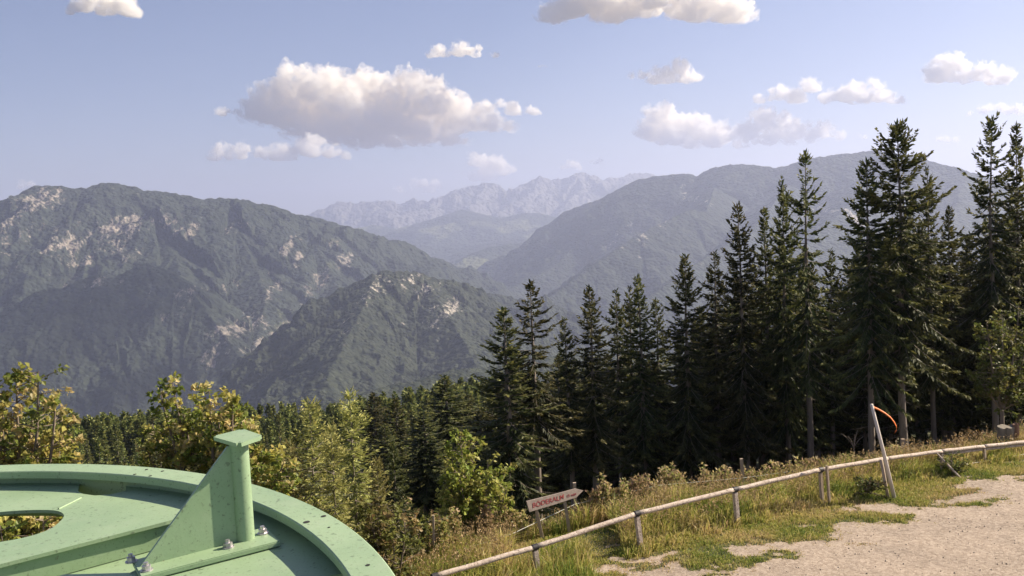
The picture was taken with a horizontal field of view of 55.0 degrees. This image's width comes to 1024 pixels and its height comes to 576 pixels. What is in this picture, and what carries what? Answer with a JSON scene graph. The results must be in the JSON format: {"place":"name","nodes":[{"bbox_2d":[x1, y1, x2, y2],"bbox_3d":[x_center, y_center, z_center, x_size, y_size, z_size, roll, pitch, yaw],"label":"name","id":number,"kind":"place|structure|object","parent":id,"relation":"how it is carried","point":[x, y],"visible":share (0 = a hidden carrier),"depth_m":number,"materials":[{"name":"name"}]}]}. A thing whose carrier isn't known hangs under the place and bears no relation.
{"place":"outdoors","nodes":[
{"label":"outdoors","id":0,"kind":"place"},
{"bbox_2d":[0,183,512,420],"bbox_3d":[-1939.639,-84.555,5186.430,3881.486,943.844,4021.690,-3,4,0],"label":"mountain","id":1,"kind":"structure","parent":0,"point":[117,298],"depth_m":4396.27,"materials":[{"name":"stone"}]},
{"bbox_2d":[220,270,599,417],"bbox_3d":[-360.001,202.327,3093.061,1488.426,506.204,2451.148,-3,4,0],"label":"mountain","id":2,"kind":"structure","parent":0,"point":[373,331],"depth_m":2910.80,"materials":[{"name":"grey stone"}]},
{"bbox_2d":[356,209,556,268],"bbox_3d":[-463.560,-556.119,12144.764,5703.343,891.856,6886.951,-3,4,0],"label":"mountain","id":3,"kind":"structure","parent":0,"point":[461,238],"depth_m":12652.61,"materials":[{"name":"grey stone"}]},
{"bbox_2d":[273,347,677,420],"bbox_3d":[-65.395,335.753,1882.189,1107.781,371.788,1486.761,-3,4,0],"label":"mountain","id":4,"kind":"structure","parent":0,"point":[455,375],"depth_m":1840.39,"materials":[{"name":"green plant"}]},
{"bbox_2d":[308,172,654,228],"bbox_3d":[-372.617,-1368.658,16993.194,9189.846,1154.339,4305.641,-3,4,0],"label":"mountain","id":5,"kind":"structure","parent":0,"point":[557,197],"depth_m":16940.38,"materials":[{"name":"stone"}]},
{"bbox_2d":[0,0,1023,215],"label":"sky","id":6,"kind":"structure","parent":0,"point":[301,107],"materials":[{"name":"blue"}]},
{"bbox_2d":[251,401,1023,575],"bbox_3d":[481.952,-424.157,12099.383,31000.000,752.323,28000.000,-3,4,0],"label":"ground","id":7,"kind":"structure","parent":0,"point":[638,567],"depth_m":23.43,"materials":[{"name":"green plant"}]},
{"bbox_2d":[0,516,62,541],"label":"bush","id":8,"kind":"object","parent":7,"relation":"on","point":[30,521],"visible":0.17,"depth_m":14.70,"materials":[{"name":"green plant"}]},
{"bbox_2d":[0,362,86,540],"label":"maple tree","id":9,"kind":"object","parent":7,"relation":"on","point":[47,452],"visible":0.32,"depth_m":16.12,"materials":[{"name":"green plant"}]},
{"bbox_2d":[92,438,103,463],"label":"spruce tree","id":10,"kind":"object","parent":7,"relation":"on","point":[98,454],"visible":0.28,"depth_m":115.77,"materials":[{"name":"green plant"}]},
{"bbox_2d":[111,428,124,464],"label":"spruce tree","id":11,"kind":"object","parent":7,"relation":"on","point":[117,460],"visible":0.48,"depth_m":184.68,"materials":[{"name":"green plant"}]},
{"bbox_2d":[0,429,394,575],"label":"chairlift wheel","id":12,"kind":"object","parent":7,"relation":"on","point":[223,516],"visible":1,"depth_m":3.15,"materials":[{"name":"green paint"}]},
{"bbox_2d":[135,370,301,495],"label":"maple tree","id":13,"kind":"object","parent":7,"relation":"on","point":[184,451],"visible":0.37,"depth_m":17.61,"materials":[{"name":"green plant"}]},
{"bbox_2d":[1,373,532,466],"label":"woods","id":14,"kind":"object","parent":7,"relation":"on","point":[102,426],"visible":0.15,"depth_m":222.79,"materials":[{"name":"green plant"}]},
{"bbox_2d":[274,413,287,473],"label":"spruce tree","id":15,"kind":"object","parent":7,"relation":"on","point":[278,420],"visible":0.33,"depth_m":169.50,"materials":[{"name":"green plant"}]},
{"bbox_2d":[291,428,307,501],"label":"spruce tree","id":16,"kind":"object","parent":7,"relation":"on","point":[295,439],"visible":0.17,"depth_m":64.11,"materials":[{"name":"green plant"}]},
{"bbox_2d":[281,438,326,510],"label":"larch tree","id":17,"kind":"object","parent":7,"relation":"on","point":[292,452],"visible":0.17,"depth_m":19.27,"materials":[{"name":"green plant"}]},
{"bbox_2d":[279,396,357,524],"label":"larch tree","id":18,"kind":"object","parent":7,"relation":"on","point":[313,479],"visible":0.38,"depth_m":20.18,"materials":[{"name":"green plant"}]},
{"bbox_2d":[306,421,365,533],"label":"larch tree","id":19,"kind":"object","parent":7,"relation":"on","point":[334,490],"visible":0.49,"depth_m":19.44,"materials":[{"name":"green plant"}]},
{"bbox_2d":[318,385,401,554],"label":"larch tree","id":20,"kind":"object","parent":7,"relation":"on","point":[361,476],"visible":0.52,"depth_m":21.20,"materials":[{"name":"green plant"}]},
{"bbox_2d":[336,392,406,493],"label":"spruce tree","id":21,"kind":"object","parent":7,"relation":"on","point":[377,414],"visible":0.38,"depth_m":66.51,"materials":[{"name":"green plant"}]},
{"bbox_2d":[354,456,400,565],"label":"larch tree","id":22,"kind":"object","parent":7,"relation":"on","point":[380,489],"visible":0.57,"depth_m":20.86,"materials":[{"name":"green plant"}]},
{"bbox_2d":[348,424,433,522],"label":"spruce tree","id":23,"kind":"object","parent":7,"relation":"on","point":[385,431],"visible":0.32,"depth_m":48.56,"materials":[{"name":"green plant"}]},
{"bbox_2d":[365,397,416,498],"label":"spruce tree","id":24,"kind":"object","parent":7,"relation":"on","point":[395,414],"visible":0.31,"depth_m":64.43,"materials":[{"name":"green plant"}]},
{"bbox_2d":[357,497,428,575],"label":"bush","id":25,"kind":"object","parent":7,"relation":"on","point":[392,538],"visible":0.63,"depth_m":20.54,"materials":[{"name":"green plant"}]},
{"bbox_2d":[377,439,417,564],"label":"spruce tree","id":26,"kind":"object","parent":7,"relation":"on","point":[400,489],"visible":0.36,"depth_m":22.26,"materials":[{"name":"green plant"}]},
{"bbox_2d":[382,410,458,519],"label":"spruce tree","id":27,"kind":"object","parent":7,"relation":"on","point":[428,488],"visible":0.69,"depth_m":50.30,"materials":[{"name":"green plant"}]},
{"bbox_2d":[405,506,459,555],"bbox_3d":[-1.951,5.966,22.972,1.539,1.984,1.508,-3,4,0],"label":"bush","id":28,"kind":"object","parent":7,"relation":"on","point":[444,529],"visible":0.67,"depth_m":22.71,"materials":[{"name":"green plant"}]},
{"bbox_2d":[397,375,479,490],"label":"spruce tree","id":29,"kind":"object","parent":7,"relation":"on","point":[445,395],"visible":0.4,"depth_m":58.20,"materials":[{"name":"green plant"}]},
{"bbox_2d":[447,506,461,537],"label":"tall weed","id":30,"kind":"object","parent":7,"relation":"on","point":[454,526],"visible":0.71,"depth_m":24.25,"materials":[{"name":"green plant"}]},
{"bbox_2d":[436,394,488,451],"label":"spruce tree","id":31,"kind":"object","parent":7,"relation":"on","point":[468,397],"visible":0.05,"depth_m":60.49,"materials":[{"name":"green plant"}]},
{"bbox_2d":[433,409,501,506],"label":"spruce tree","id":32,"kind":"object","parent":7,"relation":"on","point":[479,416],"visible":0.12,"depth_m":48.40,"materials":[{"name":"green plant"}]},
{"bbox_2d":[434,429,517,537],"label":"beech sapling","id":33,"kind":"object","parent":7,"relation":"on","point":[465,498],"visible":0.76,"depth_m":25.64,"materials":[{"name":"green plant"}]},
{"bbox_2d":[474,499,497,536],"bbox_3d":[-0.666,6.096,24.927,0.666,1.573,0.569,0,5,38],"label":"tall weed","id":34,"kind":"object","parent":7,"relation":"on","point":[487,511],"visible":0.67,"depth_m":24.87,"materials":[{"name":"green plant"}]},
{"bbox_2d":[474,380,527,476],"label":"spruce tree","id":35,"kind":"object","parent":7,"relation":"on","point":[513,414],"visible":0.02,"depth_m":48.00,"materials":[{"name":"green plant"}]},
{"bbox_2d":[442,306,573,529],"bbox_3d":[-0.234,5.274,35.317,4.857,9.316,4.663,-3,4,0],"label":"spruce tree","id":36,"kind":"object","parent":7,"relation":"on","point":[510,448],"visible":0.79,"depth_m":35.06,"materials":[{"name":"green plant"}]},
{"bbox_2d":[512,509,527,542],"bbox_3d":[0.221,6.240,25.444,0.428,1.051,0.555,-3,4,-1],"label":"tall weed","id":37,"kind":"object","parent":7,"relation":"on","point":[517,515],"visible":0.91,"depth_m":25.37,"materials":[{"name":"green plant"}]},
{"bbox_2d":[484,279,584,523],"bbox_3d":[0.789,4.801,36.343,3.767,10.385,3.873,-4,4,-16],"label":"spruce tree","id":38,"kind":"object","parent":7,"relation":"on","point":[535,385],"visible":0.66,"depth_m":36.02,"materials":[{"name":"green plant"}]},
{"bbox_2d":[519,398,569,512],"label":"spruce tree","id":39,"kind":"object","parent":7,"relation":"on","point":[543,469],"visible":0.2,"depth_m":44.59,"materials":[{"name":"green plant"}]},
{"bbox_2d":[526,488,582,537],"bbox_3d":[1.151,6.064,25.515,1.986,1.517,0.248,-6,5,-40],"label":"arrow sign","id":40,"kind":"object","parent":7,"relation":"on","point":[536,504],"visible":1,"depth_m":25.36,"materials":[{"name":"white wood"}]},
{"bbox_2d":[527,357,591,511],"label":"spruce tree","id":41,"kind":"object","parent":7,"relation":"on","point":[564,482],"visible":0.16,"depth_m":45.28,"materials":[{"name":"green plant"}]},
{"bbox_2d":[540,316,602,518],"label":"spruce tree","id":42,"kind":"object","parent":7,"relation":"on","point":[567,457],"visible":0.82,"depth_m":39.25,"materials":[{"name":"green plant"}]},
{"bbox_2d":[553,395,601,505],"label":"spruce tree","id":43,"kind":"object","parent":7,"relation":"on","point":[582,479],"visible":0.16,"depth_m":44.62,"materials":[{"name":"green plant"}]},
{"bbox_2d":[556,368,628,501],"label":"spruce tree","id":44,"kind":"object","parent":7,"relation":"on","point":[584,485],"visible":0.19,"depth_m":44.56,"materials":[{"name":"green plant"}]},
{"bbox_2d":[585,485,602,513],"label":"tall weed","id":45,"kind":"object","parent":7,"relation":"on","point":[595,493],"visible":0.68,"depth_m":26.89,"materials":[{"name":"green plant"}]},
{"bbox_2d":[552,284,642,490],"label":"spruce tree","id":46,"kind":"object","parent":7,"relation":"on","point":[598,463],"visible":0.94,"depth_m":39.08,"materials":[{"name":"green plant"}]},
{"bbox_2d":[583,353,623,487],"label":"spruce tree","id":47,"kind":"object","parent":7,"relation":"on","point":[604,369],"visible":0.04,"depth_m":50.62,"materials":[{"name":"green plant"}]},
{"bbox_2d":[596,472,616,511],"bbox_3d":[2.633,5.885,27.273,0.564,1.560,0.660,-6,5,-43],"label":"tall weed","id":48,"kind":"object","parent":7,"relation":"on","point":[607,488],"visible":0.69,"depth_m":27.15,"materials":[{"name":"green plant"}]},
{"bbox_2d":[582,288,648,484],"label":"spruce tree","id":49,"kind":"object","parent":7,"relation":"on","point":[612,414],"visible":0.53,"depth_m":42.15,"materials":[{"name":"green plant"}]},
{"bbox_2d":[615,477,631,502],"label":"tall weed","id":50,"kind":"object","parent":7,"relation":"on","point":[622,487],"visible":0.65,"depth_m":27.07,"materials":[{"name":"green plant"}]},
{"bbox_2d":[604,392,653,488],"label":"spruce tree","id":51,"kind":"object","parent":7,"relation":"on","point":[617,484],"visible":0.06,"depth_m":46.62,"materials":[{"name":"green plant"}]},
{"bbox_2d":[607,285,668,483],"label":"spruce tree","id":52,"kind":"object","parent":7,"relation":"on","point":[628,328],"visible":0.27,"depth_m":43.18,"materials":[{"name":"green plant"}]},
{"bbox_2d":[630,473,651,500],"bbox_3d":[3.623,5.861,27.627,0.572,1.322,0.440,-1,4,27],"label":"tall weed","id":53,"kind":"object","parent":7,"relation":"on","point":[643,479],"visible":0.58,"depth_m":27.58,"materials":[{"name":"green plant"}]},
{"bbox_2d":[606,273,679,480],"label":"spruce tree","id":54,"kind":"object","parent":7,"relation":"on","point":[639,431],"visible":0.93,"depth_m":41.17,"materials":[{"name":"green plant"}]},
{"bbox_2d":[608,367,694,492],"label":"spruce tree","id":55,"kind":"object","parent":7,"relation":"on","point":[656,449],"visible":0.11,"depth_m":44.66,"materials":[{"name":"green plant"}]},
{"bbox_2d":[644,298,680,481],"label":"spruce tree","id":56,"kind":"object","parent":7,"relation":"on","point":[657,362],"visible":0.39,"depth_m":44.17,"materials":[{"name":"green plant"}]},
{"bbox_2d":[655,465,671,484],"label":"tall weed","id":57,"kind":"object","parent":7,"relation":"on","point":[665,474],"visible":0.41,"depth_m":28.26,"materials":[{"name":"green plant"}]},
{"bbox_2d":[634,253,755,485],"bbox_3d":[7.226,4.176,41.255,4.968,11.317,4.789,0,4,34],"label":"spruce tree","id":58,"kind":"object","parent":7,"relation":"on","point":[687,450],"visible":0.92,"depth_m":41.17,"materials":[{"name":"green plant"}]},
{"bbox_2d":[667,357,730,479],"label":"spruce tree","id":59,"kind":"object","parent":7,"relation":"on","point":[699,415],"visible":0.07,"depth_m":45.81,"materials":[{"name":"green plant"}]},
{"bbox_2d":[388,419,1023,575],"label":"dry grass","id":60,"kind":"structure","parent":7,"relation":"on","point":[663,486],"depth_m":25.81,"materials":[{"name":"beige plant"}]},
{"bbox_2d":[680,306,739,483],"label":"spruce tree","id":61,"kind":"object","parent":7,"relation":"on","point":[712,466],"visible":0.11,"depth_m":46.95,"materials":[{"name":"green plant"}]},
{"bbox_2d":[681,250,753,484],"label":"spruce tree","id":62,"kind":"object","parent":7,"relation":"on","point":[715,405],"visible":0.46,"depth_m":43.06,"materials":[{"name":"green plant"}]},
{"bbox_2d":[430,440,1023,575],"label":"rail fence","id":63,"kind":"object","parent":7,"relation":"on","point":[636,515],"visible":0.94,"depth_m":24.08,"materials":[{"name":"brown wood"}]},
{"bbox_2d":[432,438,1023,560],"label":"wire fence","id":64,"kind":"object","parent":7,"relation":"on","point":[574,483],"visible":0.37,"depth_m":26.82,"materials":[{"name":"grey metal"}]},
{"bbox_2d":[712,303,746,482],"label":"spruce tree","id":65,"kind":"object","parent":7,"relation":"on","point":[724,374],"visible":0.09,"depth_m":47.54,"materials":[{"name":"green plant"}]},
{"bbox_2d":[697,200,794,479],"bbox_3d":[9.667,2.969,41.516,3.950,13.336,3.808,1,5,42],"label":"spruce tree","id":66,"kind":"object","parent":7,"relation":"on","point":[744,398],"visible":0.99,"depth_m":41.09,"materials":[{"name":"green plant"}]},
{"bbox_2d":[721,312,783,479],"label":"spruce tree","id":67,"kind":"object","parent":7,"relation":"on","point":[729,446],"visible":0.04,"depth_m":45.74,"materials":[{"name":"green plant"}]},
{"bbox_2d":[727,286,778,469],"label":"spruce tree","id":68,"kind":"object","parent":7,"relation":"on","point":[763,455],"visible":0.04,"depth_m":45.31,"materials":[{"name":"green plant"}]},
{"bbox_2d":[730,207,806,471],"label":"spruce tree","id":69,"kind":"object","parent":7,"relation":"on","point":[765,306],"visible":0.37,"depth_m":43.02,"materials":[{"name":"green plant"}]},
{"bbox_2d":[747,176,831,468],"bbox_3d":[11.842,2.325,42.366,3.722,14.320,4.159,-2,4,6],"label":"spruce tree","id":70,"kind":"object","parent":7,"relation":"on","point":[788,419],"visible":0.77,"depth_m":41.97,"materials":[{"name":"green plant"}]},
{"bbox_2d":[779,274,804,462],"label":"spruce tree","id":71,"kind":"object","parent":7,"relation":"on","point":[794,284],"visible":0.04,"depth_m":51.33,"materials":[{"name":"green plant"}]},
{"bbox_2d":[765,306,820,475],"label":"spruce tree","id":72,"kind":"object","parent":7,"relation":"on","point":[784,459],"visible":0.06,"depth_m":47.71,"materials":[{"name":"green plant"}]},
{"bbox_2d":[790,308,816,467],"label":"spruce tree","id":73,"kind":"object","parent":7,"relation":"on","point":[799,322],"visible":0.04,"depth_m":47.83,"materials":[{"name":"green plant"}]},
{"bbox_2d":[754,148,857,460],"bbox_3d":[12.302,1.762,41.080,3.202,15.178,4.430,-4,4,-22],"label":"spruce tree","id":74,"kind":"object","parent":7,"relation":"on","point":[810,385],"visible":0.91,"depth_m":40.98,"materials":[{"name":"green plant"}]},
{"bbox_2d":[783,328,865,460],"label":"spruce tree","id":75,"kind":"object","parent":7,"relation":"on","point":[819,423],"visible":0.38,"depth_m":44.03,"materials":[{"name":"green plant"}]},
{"bbox_2d":[797,336,862,462],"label":"spruce tree","id":76,"kind":"object","parent":7,"relation":"on","point":[845,442],"visible":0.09,"depth_m":45.49,"materials":[{"name":"green plant"}]},
{"bbox_2d":[812,247,864,461],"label":"spruce tree","id":77,"kind":"object","parent":7,"relation":"on","point":[843,413],"visible":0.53,"depth_m":44.10,"materials":[{"name":"green plant"}]},
{"bbox_2d":[821,257,885,456],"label":"spruce tree","id":78,"kind":"object","parent":7,"relation":"on","point":[848,449],"visible":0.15,"depth_m":46.81,"materials":[{"name":"green plant"}]},
{"bbox_2d":[841,230,873,350],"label":"spruce tree","id":79,"kind":"object","parent":7,"relation":"on","point":[856,252],"visible":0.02,"depth_m":53.25,"materials":[{"name":"green plant"}]},
{"bbox_2d":[825,281,911,457],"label":"spruce tree","id":80,"kind":"object","parent":7,"relation":"on","point":[860,405],"visible":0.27,"depth_m":44.68,"materials":[{"name":"green plant"}]},
{"bbox_2d":[808,156,929,458],"bbox_3d":[14.031,1.731,38.095,4.697,13.675,4.250,-5,5,-37],"label":"spruce tree","id":81,"kind":"object","parent":7,"relation":"on","point":[866,337],"visible":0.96,"depth_m":37.80,"materials":[{"name":"green plant"}]},
{"bbox_2d":[853,476,887,498],"bbox_3d":[9.539,5.482,26.286,0.974,1.039,0.853,1,5,41],"label":"bush","id":82,"kind":"object","parent":7,"relation":"on","point":[870,485],"visible":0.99,"depth_m":26.16,"materials":[{"name":"green plant"}]},
{"bbox_2d":[870,404,896,498],"bbox_3d":[9.835,4.419,26.005,0.682,2.778,0.294,-2,4,13],"label":"marker pole","id":83,"kind":"object","parent":7,"relation":"on","point":[889,477],"visible":0.85,"depth_m":25.95,"materials":[{"name":"grey wood"}]},
{"bbox_2d":[845,257,940,450],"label":"spruce tree","id":84,"kind":"object","parent":7,"relation":"on","point":[890,388],"visible":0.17,"depth_m":44.56,"materials":[{"name":"green plant"}]},
{"bbox_2d":[850,222,944,456],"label":"spruce tree","id":85,"kind":"object","parent":7,"relation":"on","point":[909,424],"visible":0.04,"depth_m":46.02,"materials":[{"name":"green plant"}]},
{"bbox_2d":[815,117,983,451],"bbox_3d":[15.066,0.903,38.117,6.300,14.900,5.054,-3,4,-6],"label":"spruce tree","id":86,"kind":"object","parent":7,"relation":"on","point":[921,319],"visible":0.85,"depth_m":37.63,"materials":[{"name":"green plant"}]},
{"bbox_2d":[882,203,949,445],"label":"spruce tree","id":87,"kind":"object","parent":7,"relation":"on","point":[906,270],"visible":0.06,"depth_m":45.20,"materials":[{"name":"green plant"}]},
{"bbox_2d":[883,248,958,450],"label":"spruce tree","id":88,"kind":"object","parent":7,"relation":"on","point":[922,423],"visible":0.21,"depth_m":45.41,"materials":[{"name":"green plant"}]},
{"bbox_2d":[896,164,969,448],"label":"spruce tree","id":89,"kind":"object","parent":7,"relation":"on","point":[925,385],"visible":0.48,"depth_m":42.96,"materials":[{"name":"green plant"}]},
{"bbox_2d":[912,274,976,445],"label":"spruce tree","id":90,"kind":"object","parent":7,"relation":"on","point":[944,433],"visible":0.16,"depth_m":45.99,"materials":[{"name":"green plant"}]},
{"bbox_2d":[908,325,991,445],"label":"spruce tree","id":91,"kind":"object","parent":7,"relation":"on","point":[959,431],"visible":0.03,"depth_m":48.06,"materials":[{"name":"green plant"}]},
{"bbox_2d":[934,450,971,473],"bbox_3d":[12.599,5.200,28.079,1.052,1.088,0.772,-2,4,14],"label":"bush","id":92,"kind":"object","parent":7,"relation":"on","point":[957,465],"visible":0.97,"depth_m":27.98,"materials":[{"name":"green plant"}]},
{"bbox_2d":[926,262,986,441],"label":"spruce tree","id":93,"kind":"object","parent":7,"relation":"on","point":[963,346],"visible":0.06,"depth_m":47.24,"materials":[{"name":"green plant"}]},
{"bbox_2d":[925,205,991,443],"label":"spruce tree","id":94,"kind":"object","parent":7,"relation":"on","point":[960,401],"visible":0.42,"depth_m":45.87,"materials":[{"name":"green plant"}]},
{"bbox_2d":[930,291,1004,441],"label":"spruce tree","id":95,"kind":"object","parent":7,"relation":"on","point":[975,423],"visible":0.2,"depth_m":46.84,"materials":[{"name":"green plant"}]},
{"bbox_2d":[950,426,988,445],"bbox_3d":[15.065,5.332,32.432,1.392,1.544,1.214,-3,4,0],"label":"bush","id":96,"kind":"object","parent":7,"relation":"on","point":[971,432],"visible":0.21,"depth_m":32.22,"materials":[{"name":"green plant"}]},
{"bbox_2d":[929,110,1023,436],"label":"spruce tree","id":97,"kind":"object","parent":7,"relation":"on","point":[993,296],"visible":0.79,"depth_m":40.93,"materials":[{"name":"green plant"}]},
{"bbox_2d":[955,230,1004,428],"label":"spruce tree","id":98,"kind":"object","parent":7,"relation":"on","point":[968,268],"visible":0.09,"depth_m":47.99,"materials":[{"name":"green plant"}]},
{"bbox_2d":[977,199,1007,420],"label":"spruce tree","id":99,"kind":"object","parent":7,"relation":"on","point":[997,211],"visible":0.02,"depth_m":50.77,"materials":[{"name":"green plant"}]},
{"bbox_2d":[965,301,1023,424],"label":"birch tree","id":100,"kind":"object","parent":7,"relation":"on","point":[1002,382],"visible":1,"depth_m":33.03,"materials":[{"name":"green plant"}]},
{"bbox_2d":[967,241,1023,425],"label":"spruce tree","id":101,"kind":"object","parent":7,"relation":"on","point":[973,402],"visible":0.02,"depth_m":46.07,"materials":[{"name":"green plant"}]},
{"bbox_2d":[977,121,1023,429],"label":"spruce tree","id":102,"kind":"object","parent":7,"relation":"on","point":[1017,239],"visible":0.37,"depth_m":42.89,"materials":[{"name":"green plant"}]},
{"bbox_2d":[996,422,1018,442],"bbox_3d":[15.800,4.906,31.462,0.791,1.288,0.586,-3,4,0],"label":"tree stump","id":103,"kind":"object","parent":7,"relation":"on","point":[1003,430],"visible":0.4,"depth_m":31.26,"materials":[{"name":"grey wood"}]},
{"bbox_2d":[1001,201,1023,405],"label":"spruce tree","id":104,"kind":"object","parent":7,"relation":"on","point":[1021,286],"visible":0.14,"depth_m":42.57,"materials":[{"name":"green plant"}]},
{"bbox_2d":[476,150,1023,355],"bbox_3d":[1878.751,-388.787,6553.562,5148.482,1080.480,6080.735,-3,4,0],"label":"mountain","id":105,"kind":"structure","parent":0,"point":[650,230],"depth_m":6613.03,"materials":[{"name":"grey stone"}]},
{"bbox_2d":[541,462,1023,575],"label":"path","id":106,"kind":"structure","parent":0,"point":[961,546],"depth_m":22.35,"materials":[{"name":"beige gravel"}]},
{"bbox_2d":[643,480,1023,575],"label":"stones","id":107,"kind":"object","parent":106,"relation":"on","point":[929,544],"visible":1,"depth_m":22.31,"materials":[{"name":"grey gravel"}]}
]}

